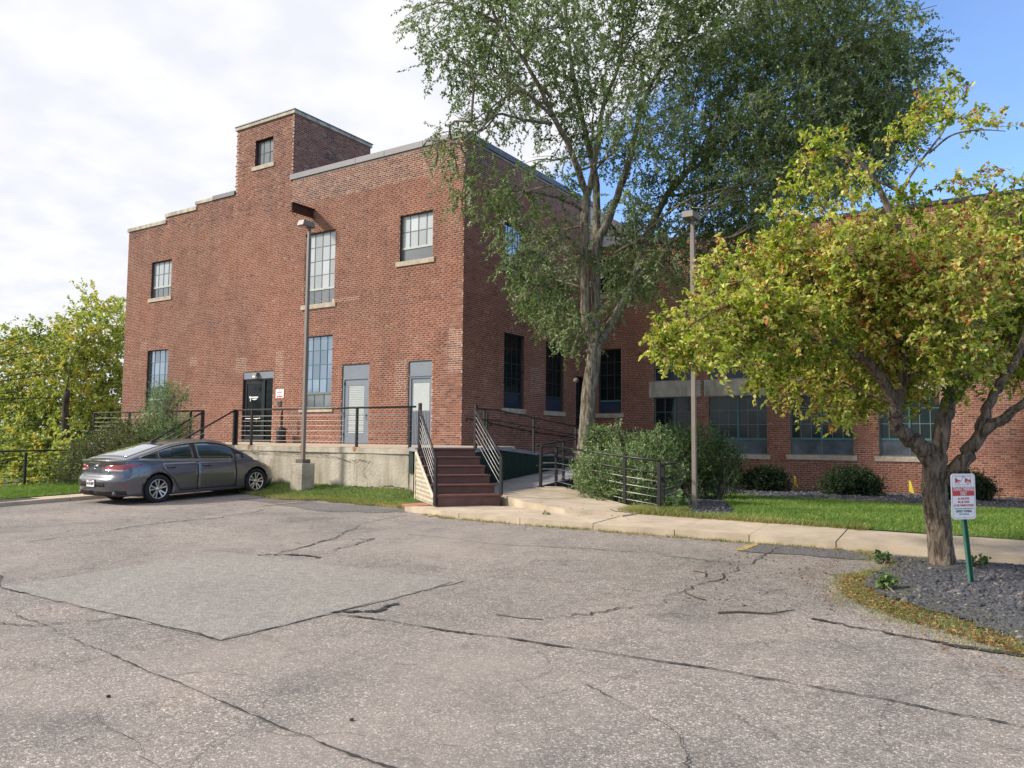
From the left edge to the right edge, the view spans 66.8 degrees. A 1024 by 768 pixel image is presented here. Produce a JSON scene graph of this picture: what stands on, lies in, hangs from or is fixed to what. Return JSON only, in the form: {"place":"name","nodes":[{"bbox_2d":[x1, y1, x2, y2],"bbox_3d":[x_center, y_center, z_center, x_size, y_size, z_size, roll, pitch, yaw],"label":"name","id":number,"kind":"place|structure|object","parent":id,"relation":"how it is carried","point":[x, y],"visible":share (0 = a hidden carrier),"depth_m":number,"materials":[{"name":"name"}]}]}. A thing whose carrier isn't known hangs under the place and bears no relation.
{"place":"outdoors","nodes":[
{"label":"outdoors","id":0,"kind":"place"},
{"bbox_2d":[0,444,75,485],"bbox_3d":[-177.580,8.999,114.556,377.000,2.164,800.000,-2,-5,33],"label":"ground","id":1,"kind":"structure","parent":0,"point":[6,484],"depth_m":60.34,"materials":[{"name":"green plant"}]},
{"bbox_2d":[0,407,80,485],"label":"young tree","id":2,"kind":"object","parent":1,"relation":"on","point":[6,457],"visible":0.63,"depth_m":27.36,"materials":[{"name":"green plant"}]},
{"bbox_2d":[5,415,106,484],"bbox_3d":[-15.373,3.142,26.475,3.426,4.178,2.195,0,-4,2],"label":"young tree","id":3,"kind":"object","parent":1,"relation":"on","point":[74,425],"visible":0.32,"depth_m":26.12,"materials":[{"name":"green plant"}]},
{"bbox_2d":[0,383,116,481],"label":"woods","id":4,"kind":"object","parent":1,"relation":"on","point":[21,467],"visible":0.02,"depth_m":50.30,"materials":[{"name":"green plant"}]},
{"bbox_2d":[0,277,125,461],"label":"maple tree","id":5,"kind":"object","parent":1,"relation":"on","point":[63,349],"visible":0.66,"depth_m":40.90,"materials":[{"name":"green plant"}]},
{"bbox_2d":[41,296,125,473],"bbox_3d":[-21.087,0.906,39.464,5.614,10.975,4.878,-2,-5,33],"label":"maple tree","id":6,"kind":"object","parent":1,"relation":"on","point":[64,411],"visible":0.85,"depth_m":39.38,"materials":[{"name":"green plant"}]},
{"bbox_2d":[120,108,642,481],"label":"brick building","id":7,"kind":"structure","parent":1,"relation":"on","point":[215,307],"depth_m":27.61,"materials":[{"name":"brick"}]},
{"bbox_2d":[148,349,167,410],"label":"window","id":8,"kind":"structure","parent":7,"relation":"in","point":[158,362],"depth_m":32.72,"materials":[{"name":"black"}]},
{"bbox_2d":[153,260,171,297],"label":"window","id":9,"kind":"structure","parent":7,"relation":"in","point":[162,270],"depth_m":32.94,"materials":[{"name":"white glass"}]},
{"bbox_2d":[244,380,263,441],"bbox_3d":[-9.696,1.023,29.109,1.045,2.290,0.137,-2,-5,33],"label":"glass door","id":10,"kind":"structure","parent":7,"relation":"in","point":[253,389],"depth_m":29.14,"materials":[{"name":"metal"}]},
{"bbox_2d":[257,137,273,165],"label":"window","id":11,"kind":"structure","parent":7,"relation":"in","point":[265,147],"depth_m":29.82,"materials":[{"name":"black"}]},
{"bbox_2d":[276,389,283,397],"bbox_3d":[-8.460,0.349,28.282,0.430,0.320,0.011,-2,-5,33],"label":"wall sign","id":12,"kind":"object","parent":7,"relation":"attached to","point":[279,393],"visible":1,"depth_m":28.27,"materials":[{"name":"white metal"}]},
{"bbox_2d":[307,335,332,407],"bbox_3d":[-6.748,-0.429,27.483,1.440,2.530,0.210,-2,-5,33],"label":"window","id":13,"kind":"structure","parent":7,"relation":"in","point":[319,382],"depth_m":27.41,"materials":[{"name":"blue"}]},
{"bbox_2d":[310,230,335,304],"bbox_3d":[-6.724,-4.119,27.746,1.500,2.590,0.210,-2,-5,33],"label":"window","id":14,"kind":"structure","parent":7,"relation":"in","point":[322,272],"depth_m":27.67,"materials":[{"name":"white glass"}]},
{"bbox_2d":[343,379,367,443],"bbox_3d":[-5.286,0.924,26.258,1.110,2.165,0.121,-2,-5,33],"label":"door","id":15,"kind":"structure","parent":7,"relation":"in","point":[356,391],"depth_m":26.30,"materials":[{"name":"grey paint"}]},
{"bbox_2d":[312,297,457,361],"bbox_3d":[-4.373,-1.871,25.781,6.605,2.660,0.011,-2,-5,33],"label":"wall wire","id":16,"kind":"object","parent":7,"relation":"attached to","point":[394,329],"depth_m":25.39,"materials":[{"name":"rubber"}]},
{"bbox_2d":[402,211,432,260],"bbox_3d":[-3.009,-4.794,25.386,1.380,1.550,0.210,-2,-5,33],"label":"window","id":17,"kind":"structure","parent":7,"relation":"in","point":[417,229],"depth_m":25.34,"materials":[{"name":"white glass"}]},
{"bbox_2d":[411,378,430,444],"bbox_3d":[-2.895,0.869,24.744,0.790,2.105,0.065,-2,-5,33],"label":"door","id":18,"kind":"structure","parent":7,"relation":"in","point":[420,386],"depth_m":24.75,"materials":[{"name":"grey paint"}]},
{"bbox_2d":[504,333,521,408],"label":"window","id":19,"kind":"structure","parent":7,"relation":"in","point":[512,343],"depth_m":26.48,"materials":[{"name":"black glass"}]},
{"bbox_2d":[505,223,521,271],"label":"window","id":20,"kind":"structure","parent":7,"relation":"in","point":[508,225],"depth_m":26.69,"materials":[{"name":"blue glass"}]},
{"bbox_2d":[466,418,573,438],"bbox_3d":[0.536,1.569,26.839,0.114,0.620,7.083,-2,-5,33],"label":"wall handrail","id":21,"kind":"object","parent":7,"relation":"attached to","point":[523,429],"depth_m":26.56,"materials":[{"name":"black metal"}]},
{"bbox_2d":[546,342,560,411],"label":"window","id":22,"kind":"structure","parent":7,"relation":"in","point":[553,365],"depth_m":28.81,"materials":[{"name":"black glass"}]},
{"bbox_2d":[576,377,582,428],"bbox_3d":[2.506,0.733,30.420,0.200,2.060,0.750,-2,-5,33],"label":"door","id":23,"kind":"structure","parent":7,"relation":"in","point":[579,384],"depth_m":30.43,"materials":[{"name":"black"}]},
{"bbox_2d":[0,481,79,498],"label":"lawn","id":24,"kind":"structure","parent":0,"point":[35,495],"depth_m":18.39,"materials":[{"name":"plant"}]},
{"bbox_2d":[0,449,86,483],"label":"railing","id":25,"kind":"object","parent":24,"relation":"on","point":[25,455],"visible":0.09,"depth_m":21.36,"materials":[{"name":"black metal"}]},
{"bbox_2d":[40,408,186,484],"bbox_3d":[-11.805,2.216,22.880,4.085,3.129,3.649,-2,-5,33],"label":"berry bush","id":26,"kind":"object","parent":24,"relation":"on","point":[124,436],"visible":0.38,"depth_m":22.37,"materials":[{"name":"green plant"}]},
{"bbox_2d":[129,378,204,443],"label":"tall weeds","id":27,"kind":"object","parent":24,"relation":"on","point":[167,423],"visible":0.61,"depth_m":23.00,"materials":[{"name":"green plant"}]},
{"bbox_2d":[151,410,203,440],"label":"stair railing","id":28,"kind":"object","parent":24,"relation":"on","point":[202,422],"visible":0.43,"depth_m":22.86,"materials":[{"name":"black metal"}]},
{"bbox_2d":[0,490,1023,767],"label":"parking lot","id":29,"kind":"structure","parent":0,"point":[400,690],"depth_m":5.52,"materials":[{"name":"grey asphalt"}]},
{"bbox_2d":[0,494,106,506],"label":"kerb walk","id":30,"kind":"structure","parent":29,"relation":"on","point":[34,500],"depth_m":17.75,"materials":[{"name":"concrete"}]},
{"bbox_2d":[8,609,106,651],"bbox_3d":[-3.796,2.007,6.383,2.174,0.001,0.058,-3,-5,40],"label":"asphalt crack","id":31,"kind":"object","parent":29,"relation":"on","point":[54,629],"visible":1,"depth_m":6.41,"materials":[{"name":"black asphalt"}]},
{"bbox_2d":[2,617,120,625],"bbox_3d":[-4.211,2.019,6.602,1.615,0.001,0.298,1,-4,-3],"label":"asphalt crack","id":32,"kind":"object","parent":29,"relation":"on","point":[52,623],"visible":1,"depth_m":6.53,"materials":[{"name":"grey asphalt"}]},
{"bbox_2d":[4,588,218,639],"bbox_3d":[-3.821,2.057,7.093,3.675,0.001,0.055,-2,-5,33],"label":"asphalt crack","id":33,"kind":"object","parent":29,"relation":"on","point":[133,617],"visible":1,"depth_m":6.57,"materials":[{"name":"black asphalt"}]},
{"bbox_2d":[78,438,272,502],"bbox_3d":[-8.055,2.063,19.149,2.067,1.431,4.728,-2,-3,32],"label":"parked car","id":34,"kind":"object","parent":29,"relation":"on","point":[157,471],"visible":0.99,"depth_m":17.99,"materials":[{"name":"grey paint"}]},
{"bbox_2d":[2,552,464,639],"bbox_3d":[-3.049,2.160,8.434,3.998,0.003,3.159,-2,-5,33],"label":"asphalt patch","id":35,"kind":"object","parent":29,"relation":"on","point":[221,595],"visible":1,"depth_m":8.03,"materials":[{"name":"grey asphalt"}]},
{"bbox_2d":[223,582,449,638],"bbox_3d":[-1.415,2.097,7.390,0.054,0.003,3.155,-2,-5,33],"label":"asphalt crack","id":36,"kind":"object","parent":35,"relation":"on","point":[329,612],"visible":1,"depth_m":7.02,"materials":[{"name":"black asphalt"}]},
{"bbox_2d":[110,653,396,767],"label":"asphalt crack","id":37,"kind":"object","parent":29,"relation":"on","point":[347,752],"visible":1,"depth_m":4.32,"materials":[{"name":"black asphalt"}]},
{"bbox_2d":[259,554,319,557],"bbox_3d":[-2.946,2.291,10.390,0.941,0.009,0.243,-1,-4,16],"label":"asphalt crack","id":38,"kind":"object","parent":29,"relation":"on","point":[293,554],"visible":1,"depth_m":10.44,"materials":[{"name":"black asphalt"}]},
{"bbox_2d":[88,442,514,488],"bbox_3d":[-7.182,2.869,24.440,14.250,1.960,4.740,-2,-5,33],"label":"loading dock","id":39,"kind":"object","parent":29,"relation":"on","point":[381,466],"visible":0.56,"depth_m":19.96,"materials":[{"name":"concrete"}]},
{"bbox_2d":[92,410,204,440],"bbox_3d":[-11.720,1.378,24.773,6.070,1.026,0.110,-2,-5,33],"label":"deck railing","id":40,"kind":"object","parent":39,"relation":"on","point":[129,416],"visible":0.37,"depth_m":25.00,"materials":[{"name":"black metal"}]},
{"bbox_2d":[183,409,235,444],"bbox_3d":[-8.645,1.729,21.217,0.060,2.160,2.510,-2,-5,33],"label":"stair railing","id":41,"kind":"object","parent":39,"relation":"on","point":[234,427],"visible":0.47,"depth_m":22.07,"materials":[{"name":"black metal"}]},
{"bbox_2d":[275,410,286,442],"bbox_3d":[-8.196,1.475,27.604,0.400,1.240,0.400,-2,-5,33],"label":"ash receptacle","id":42,"kind":"object","parent":39,"relation":"on","point":[281,429],"visible":0.87,"depth_m":27.47,"materials":[{"name":"black metal"}]},
{"bbox_2d":[235,406,415,447],"bbox_3d":[-5.140,1.138,20.522,6.705,1.026,0.110,-2,-5,33],"label":"deck railing","id":43,"kind":"object","parent":39,"relation":"on","point":[356,425],"visible":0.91,"depth_m":19.98,"materials":[{"name":"black metal"}]},
{"bbox_2d":[239,498,405,512],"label":"sealed asphalt","id":44,"kind":"structure","parent":29,"relation":"on","point":[316,506],"depth_m":16.55,"materials":[{"name":"grey asphalt"}]},
{"bbox_2d":[221,480,423,507],"bbox_3d":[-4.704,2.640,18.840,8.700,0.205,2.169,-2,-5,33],"label":"grass verge","id":45,"kind":"object","parent":29,"relation":"on","point":[349,492],"depth_m":18.76,"materials":[{"name":"green plant"}]},
{"bbox_2d":[290,219,314,490],"bbox_3d":[-5.335,-0.699,19.922,0.430,7.040,0.528,-2,-5,33],"label":"lamp post","id":46,"kind":"object","parent":45,"relation":"on","point":[302,473],"visible":0.86,"depth_m":19.85,"materials":[{"name":"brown metal"}]},
{"bbox_2d":[402,502,431,508],"bbox_3d":[-1.874,2.535,16.055,0.611,0.114,0.579,3,-5,-33],"label":"paver","id":47,"kind":"object","parent":45,"relation":"on","point":[417,504],"visible":0.38,"depth_m":16.01,"materials":[{"name":"beige concrete"}]},
{"bbox_2d":[414,448,501,506],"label":"wooden stairs","id":48,"kind":"structure","parent":45,"relation":"on","point":[461,470],"depth_m":16.60,"materials":[{"name":"brown paint"}]},
{"bbox_2d":[418,403,437,505],"bbox_3d":[-1.811,1.428,16.571,0.085,2.130,2.216,2,-4,-16],"label":"stair railing","id":49,"kind":"object","parent":48,"relation":"on","point":[435,458],"visible":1,"depth_m":16.29,"materials":[{"name":"black metal"}]},
{"bbox_2d":[473,404,502,494],"bbox_3d":[-0.535,1.378,16.994,0.084,1.950,2.165,2,-4,-18],"label":"stair railing","id":50,"kind":"object","parent":48,"relation":"on","point":[500,456],"visible":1,"depth_m":16.83,"materials":[{"name":"black metal"}]},
{"bbox_2d":[333,603,398,611],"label":"broken asphalt","id":51,"kind":"structure","parent":29,"relation":"on","point":[383,608],"depth_m":7.14,"materials":[{"name":"black asphalt"}]},
{"bbox_2d":[409,446,676,494],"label":"ramp deck","id":52,"kind":"structure","parent":29,"relation":"on","point":[520,470],"depth_m":20.42,"materials":[{"name":"green paint"}]},
{"bbox_2d":[477,406,610,456],"bbox_3d":[0.997,1.565,22.244,0.773,1.516,9.251,-2,-5,28],"label":"ramp railing","id":53,"kind":"object","parent":52,"relation":"on","point":[485,419],"visible":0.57,"depth_m":21.54,"materials":[{"name":"black metal"}]},
{"bbox_2d":[536,430,673,479],"bbox_3d":[3.101,2.016,22.862,0.110,1.338,9.207,-2,-5,33],"label":"ramp railing","id":54,"kind":"object","parent":52,"relation":"on","point":[563,460],"visible":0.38,"depth_m":20.10,"materials":[{"name":"black metal"}]},
{"bbox_2d":[500,486,640,516],"bbox_3d":[0.948,2.534,16.283,2.290,0.430,5.407,2,-4,-19],"label":"ramp apron","id":55,"kind":"object","parent":29,"relation":"on","point":[551,498],"visible":0.5,"depth_m":15.57,"materials":[{"name":"concrete"}]},
{"bbox_2d":[587,684,689,767],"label":"asphalt crack","id":56,"kind":"object","parent":29,"relation":"on","point":[687,758],"visible":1,"depth_m":4.18,"materials":[{"name":"grey asphalt"}]},
{"bbox_2d":[422,513,877,552],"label":"curb","id":57,"kind":"structure","parent":29,"relation":"on","point":[610,531],"depth_m":12.31,"materials":[{"name":"beige concrete"}]},
{"bbox_2d":[434,518,871,554],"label":"fallen leaves","id":58,"kind":"object","parent":29,"relation":"on","point":[667,536],"visible":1,"depth_m":11.72,"materials":[{"name":"brown plant"}]},
{"bbox_2d":[547,548,775,617],"bbox_3d":[2.170,2.175,8.737,0.502,0.095,5.328,-3,-5,41],"label":"asphalt crack","id":59,"kind":"object","parent":29,"relation":"on","point":[670,593],"visible":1,"depth_m":8.06,"materials":[{"name":"black asphalt"}]},
{"bbox_2d":[339,614,1023,726],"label":"asphalt crack","id":60,"kind":"object","parent":29,"relation":"on","point":[686,664],"visible":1,"depth_m":5.53,"materials":[{"name":"black asphalt"}]},
{"bbox_2d":[736,543,757,549],"bbox_3d":[3.335,2.295,10.949,0.124,0.017,0.756,-3,-5,39],"label":"yellow parking line","id":61,"kind":"object","parent":29,"relation":"on","point":[748,546],"visible":1,"depth_m":10.92,"materials":[{"name":"paint"}]},
{"bbox_2d":[718,609,794,613],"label":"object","id":62,"kind":"object","parent":29,"relation":"on","point":[719,612],"visible":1,"depth_m":7.15,"materials":[{"name":"black asphalt"}]},
{"bbox_2d":[665,551,855,614],"bbox_3d":[3.054,2.211,9.063,1.677,0.112,4.143,-2,-4,27],"label":"grit","id":63,"kind":"object","parent":29,"relation":"on","point":[765,583],"visible":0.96,"depth_m":8.49,"materials":[{"name":"grey gravel"}]},
{"bbox_2d":[677,545,850,608],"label":"fallen leaves","id":64,"kind":"object","parent":29,"relation":"on","point":[753,582],"visible":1,"depth_m":8.75,"materials":[{"name":"brown plant"}]},
{"bbox_2d":[738,543,881,559],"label":"sealed asphalt","id":65,"kind":"structure","parent":29,"relation":"on","point":[760,548],"depth_m":10.55,"materials":[{"name":"grey asphalt"}]},
{"bbox_2d":[789,554,1023,680],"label":"fallen leaves","id":66,"kind":"object","parent":29,"relation":"on","point":[883,623],"visible":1,"depth_m":6.71,"materials":[{"name":"brown plant"}]},
{"bbox_2d":[811,618,1023,655],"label":"asphalt crack","id":67,"kind":"object","parent":29,"relation":"on","point":[982,649],"visible":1,"depth_m":6.07,"materials":[{"name":"black asphalt"}]},
{"bbox_2d":[823,549,1023,665],"bbox_3d":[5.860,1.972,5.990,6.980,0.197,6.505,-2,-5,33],"label":"verge","id":68,"kind":"structure","parent":29,"relation":"on","point":[933,614],"depth_m":6.98,"materials":[{"name":"plant"}]},
{"bbox_2d":[874,549,897,565],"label":"weed","id":69,"kind":"object","parent":68,"relation":"on","point":[883,557],"visible":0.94,"depth_m":9.62,"materials":[{"name":"green plant"}]},
{"bbox_2d":[835,572,1023,653],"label":"fallen leaves","id":70,"kind":"object","parent":68,"relation":"on","point":[953,630],"visible":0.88,"depth_m":6.98,"materials":[{"name":"brown plant"}]},
{"bbox_2d":[864,555,1023,643],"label":"island gravel bed","id":71,"kind":"object","parent":68,"relation":"on","point":[993,604],"visible":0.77,"depth_m":7.46,"materials":[{"name":"grey gravel"}]},
{"bbox_2d":[638,64,1023,565],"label":"crabapple tree","id":72,"kind":"object","parent":71,"relation":"on","point":[909,308],"visible":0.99,"depth_m":8.65,"materials":[{"name":"green plant"}]},
{"bbox_2d":[873,572,898,591],"bbox_3d":[3.885,2.062,7.997,0.234,0.263,0.341,3,-5,-32],"label":"weed","id":73,"kind":"object","parent":71,"relation":"on","point":[888,580],"visible":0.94,"depth_m":7.99,"materials":[{"name":"green plant"}]},
{"bbox_2d":[951,474,975,581],"bbox_3d":[4.555,1.549,7.834,0.305,1.282,0.047,2,-4,-16],"label":"parking sign","id":74,"kind":"object","parent":71,"relation":"on","point":[963,502],"visible":1,"depth_m":7.85,"materials":[{"name":"white metal"}]},
{"bbox_2d":[971,553,991,566],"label":"weed","id":75,"kind":"object","parent":71,"relation":"on","point":[983,560],"visible":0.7,"depth_m":8.88,"materials":[{"name":"green plant"}]},
{"bbox_2d":[0,0,1023,436],"label":"sky","id":76,"kind":"structure","parent":0,"point":[117,116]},
{"bbox_2d":[620,494,733,513],"bbox_3d":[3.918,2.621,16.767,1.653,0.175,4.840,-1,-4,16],"label":"gravel","id":77,"kind":"structure","parent":0,"point":[717,506],"depth_m":16.23,"materials":[{"name":"grey gravel"}]},
{"bbox_2d":[537,445,660,506],"bbox_3d":[1.720,1.984,17.006,0.700,1.226,4.772,2,-4,-22],"label":"front railing","id":78,"kind":"object","parent":77,"relation":"on","point":[625,476],"visible":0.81,"depth_m":15.81,"materials":[{"name":"black metal"}]},
{"bbox_2d":[565,419,691,505],"bbox_3d":[2.518,1.889,17.333,3.044,2.313,3.047,-2,-5,33],"label":"leafy bush","id":79,"kind":"object","parent":77,"relation":"on","point":[642,444],"visible":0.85,"depth_m":16.91,"materials":[{"name":"green plant"}]},
{"bbox_2d":[662,496,676,506],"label":"weed","id":80,"kind":"object","parent":77,"relation":"on","point":[670,499],"visible":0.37,"depth_m":15.11,"materials":[{"name":"green plant"}]},
{"bbox_2d":[661,461,684,505],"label":"gate railing","id":81,"kind":"object","parent":77,"relation":"on","point":[663,478],"visible":0.56,"depth_m":15.16,"materials":[{"name":"black metal"}]},
{"bbox_2d":[391,0,959,491],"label":"elm tree","id":82,"kind":"object","parent":77,"relation":"on","point":[871,102],"visible":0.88,"depth_m":18.99,"materials":[{"name":"green plant"}]},
{"bbox_2d":[667,489,693,507],"bbox_3d":[3.362,2.376,15.594,0.571,0.536,0.524,-2,-5,33],"label":"weed","id":83,"kind":"object","parent":77,"relation":"on","point":[678,500],"visible":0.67,"depth_m":15.60,"materials":[{"name":"green plant"}]},
{"bbox_2d":[682,210,698,507],"bbox_3d":[3.665,-0.486,15.839,0.239,6.140,0.417,-2,-5,33],"label":"lamp post","id":84,"kind":"object","parent":77,"relation":"on","point":[691,216],"visible":0.81,"depth_m":15.84,"materials":[{"name":"grey metal"}]},
{"bbox_2d":[652,417,751,499],"bbox_3d":[4.671,1.933,19.952,2.864,2.246,2.323,-2,-5,33],"label":"dark bush","id":85,"kind":"object","parent":77,"relation":"on","point":[707,477],"visible":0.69,"depth_m":19.58,"materials":[{"name":"green plant"}]},
{"bbox_2d":[613,502,871,530],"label":"grass","id":86,"kind":"structure","parent":77,"relation":"on","point":[643,509],"depth_m":13.36,"materials":[{"name":"green plant"}]},
{"bbox_2d":[739,459,798,491],"bbox_3d":[8.121,3.071,24.718,2.006,1.428,1.430,-2,-5,33],"label":"yew shrub","id":87,"kind":"object","parent":77,"relation":"on","point":[767,478],"visible":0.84,"depth_m":24.46,"materials":[{"name":"green plant"}]},
{"bbox_2d":[670,486,1023,508],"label":"gravel","id":88,"kind":"structure","parent":77,"relation":"on","point":[1007,502],"depth_m":21.53,"materials":[{"name":"grey gravel"}]},
{"bbox_2d":[812,462,891,495],"bbox_3d":[10.027,2.988,22.975,2.240,1.369,1.482,-2,-5,33],"label":"yew shrub","id":89,"kind":"object","parent":77,"relation":"on","point":[839,479],"visible":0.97,"depth_m":22.69,"materials":[{"name":"green plant"}]},
{"bbox_2d":[917,465,1002,500],"bbox_3d":[12.398,2.948,21.468,2.160,1.454,1.576,-2,-5,33],"label":"yew shrub","id":90,"kind":"object","parent":77,"relation":"on","point":[989,487],"visible":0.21,"depth_m":21.12,"materials":[{"name":"green plant"}]},
{"bbox_2d":[405,506,1023,563],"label":"sidewalk","id":91,"kind":"structure","parent":0,"point":[998,550],"depth_m":11.95,"materials":[{"name":"concrete"}]},
{"bbox_2d":[668,493,1023,539],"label":"lawn","id":92,"kind":"structure","parent":0,"point":[955,533],"depth_m":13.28,"materials":[{"name":"plant"}]},
{"bbox_2d":[689,511,1023,532],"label":"fallen leaves","id":93,"kind":"object","parent":92,"relation":"on","point":[872,519],"visible":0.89,"depth_m":12.86,"materials":[{"name":"plant"}]},
{"bbox_3d":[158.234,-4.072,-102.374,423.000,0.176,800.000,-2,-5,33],"label":"terrain","id":94,"kind":"structure","parent":0,"visible":0},
{"bbox_2d":[590,188,1023,498],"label":"brick wing","id":95,"kind":"structure","parent":94,"relation":"on","point":[632,392],"depth_m":27.02,"materials":[{"name":"red brick"}]},
{"bbox_2d":[600,349,620,412],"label":"window","id":96,"kind":"structure","parent":95,"relation":"in","point":[610,367],"depth_m":30.70,"materials":[{"name":"black glass"}]},
{"bbox_2d":[600,258,622,294],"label":"window","id":97,"kind":"structure","parent":95,"relation":"in","point":[601,280],"depth_m":31.11,"materials":[{"name":"black glass"}]},
{"bbox_2d":[655,397,690,466],"bbox_3d":[6.175,1.919,29.154,1.620,2.840,0.235,-2,-5,33],"label":"window","id":98,"kind":"structure","parent":95,"relation":"in","point":[675,408],"depth_m":29.19,"materials":[{"name":"black glass"}]},
{"bbox_2d":[655,346,690,381],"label":"window","id":99,"kind":"structure","parent":95,"relation":"in","point":[671,376],"depth_m":29.37,"materials":[{"name":"black glass"}]},
{"bbox_2d":[709,341,765,379],"bbox_3d":[8.180,-0.846,28.064,2.080,1.340,0.230,-2,-5,33],"label":"window","id":100,"kind":"structure","parent":95,"relation":"in","point":[739,375],"depth_m":28.08,"materials":[{"name":"black glass"}]},
{"bbox_2d":[710,396,767,454],"bbox_3d":[8.159,1.483,27.899,2.080,2.070,0.235,-2,-5,33],"label":"window","id":101,"kind":"structure","parent":95,"relation":"in","point":[749,422],"depth_m":27.75,"materials":[{"name":"black"}]},
{"bbox_2d":[790,395,853,455],"bbox_3d":[10.535,1.386,26.364,2.020,2.050,0.235,-2,-5,33],"label":"window","id":102,"kind":"structure","parent":95,"relation":"in","point":[804,441],"depth_m":26.38,"materials":[{"name":"black"}]},
{"bbox_2d":[878,393,939,456],"bbox_3d":[12.768,1.304,24.921,1.780,2.050,0.235,-2,-5,33],"label":"window","id":103,"kind":"structure","parent":95,"relation":"in","point":[889,445],"depth_m":24.85,"materials":[{"name":"black"}]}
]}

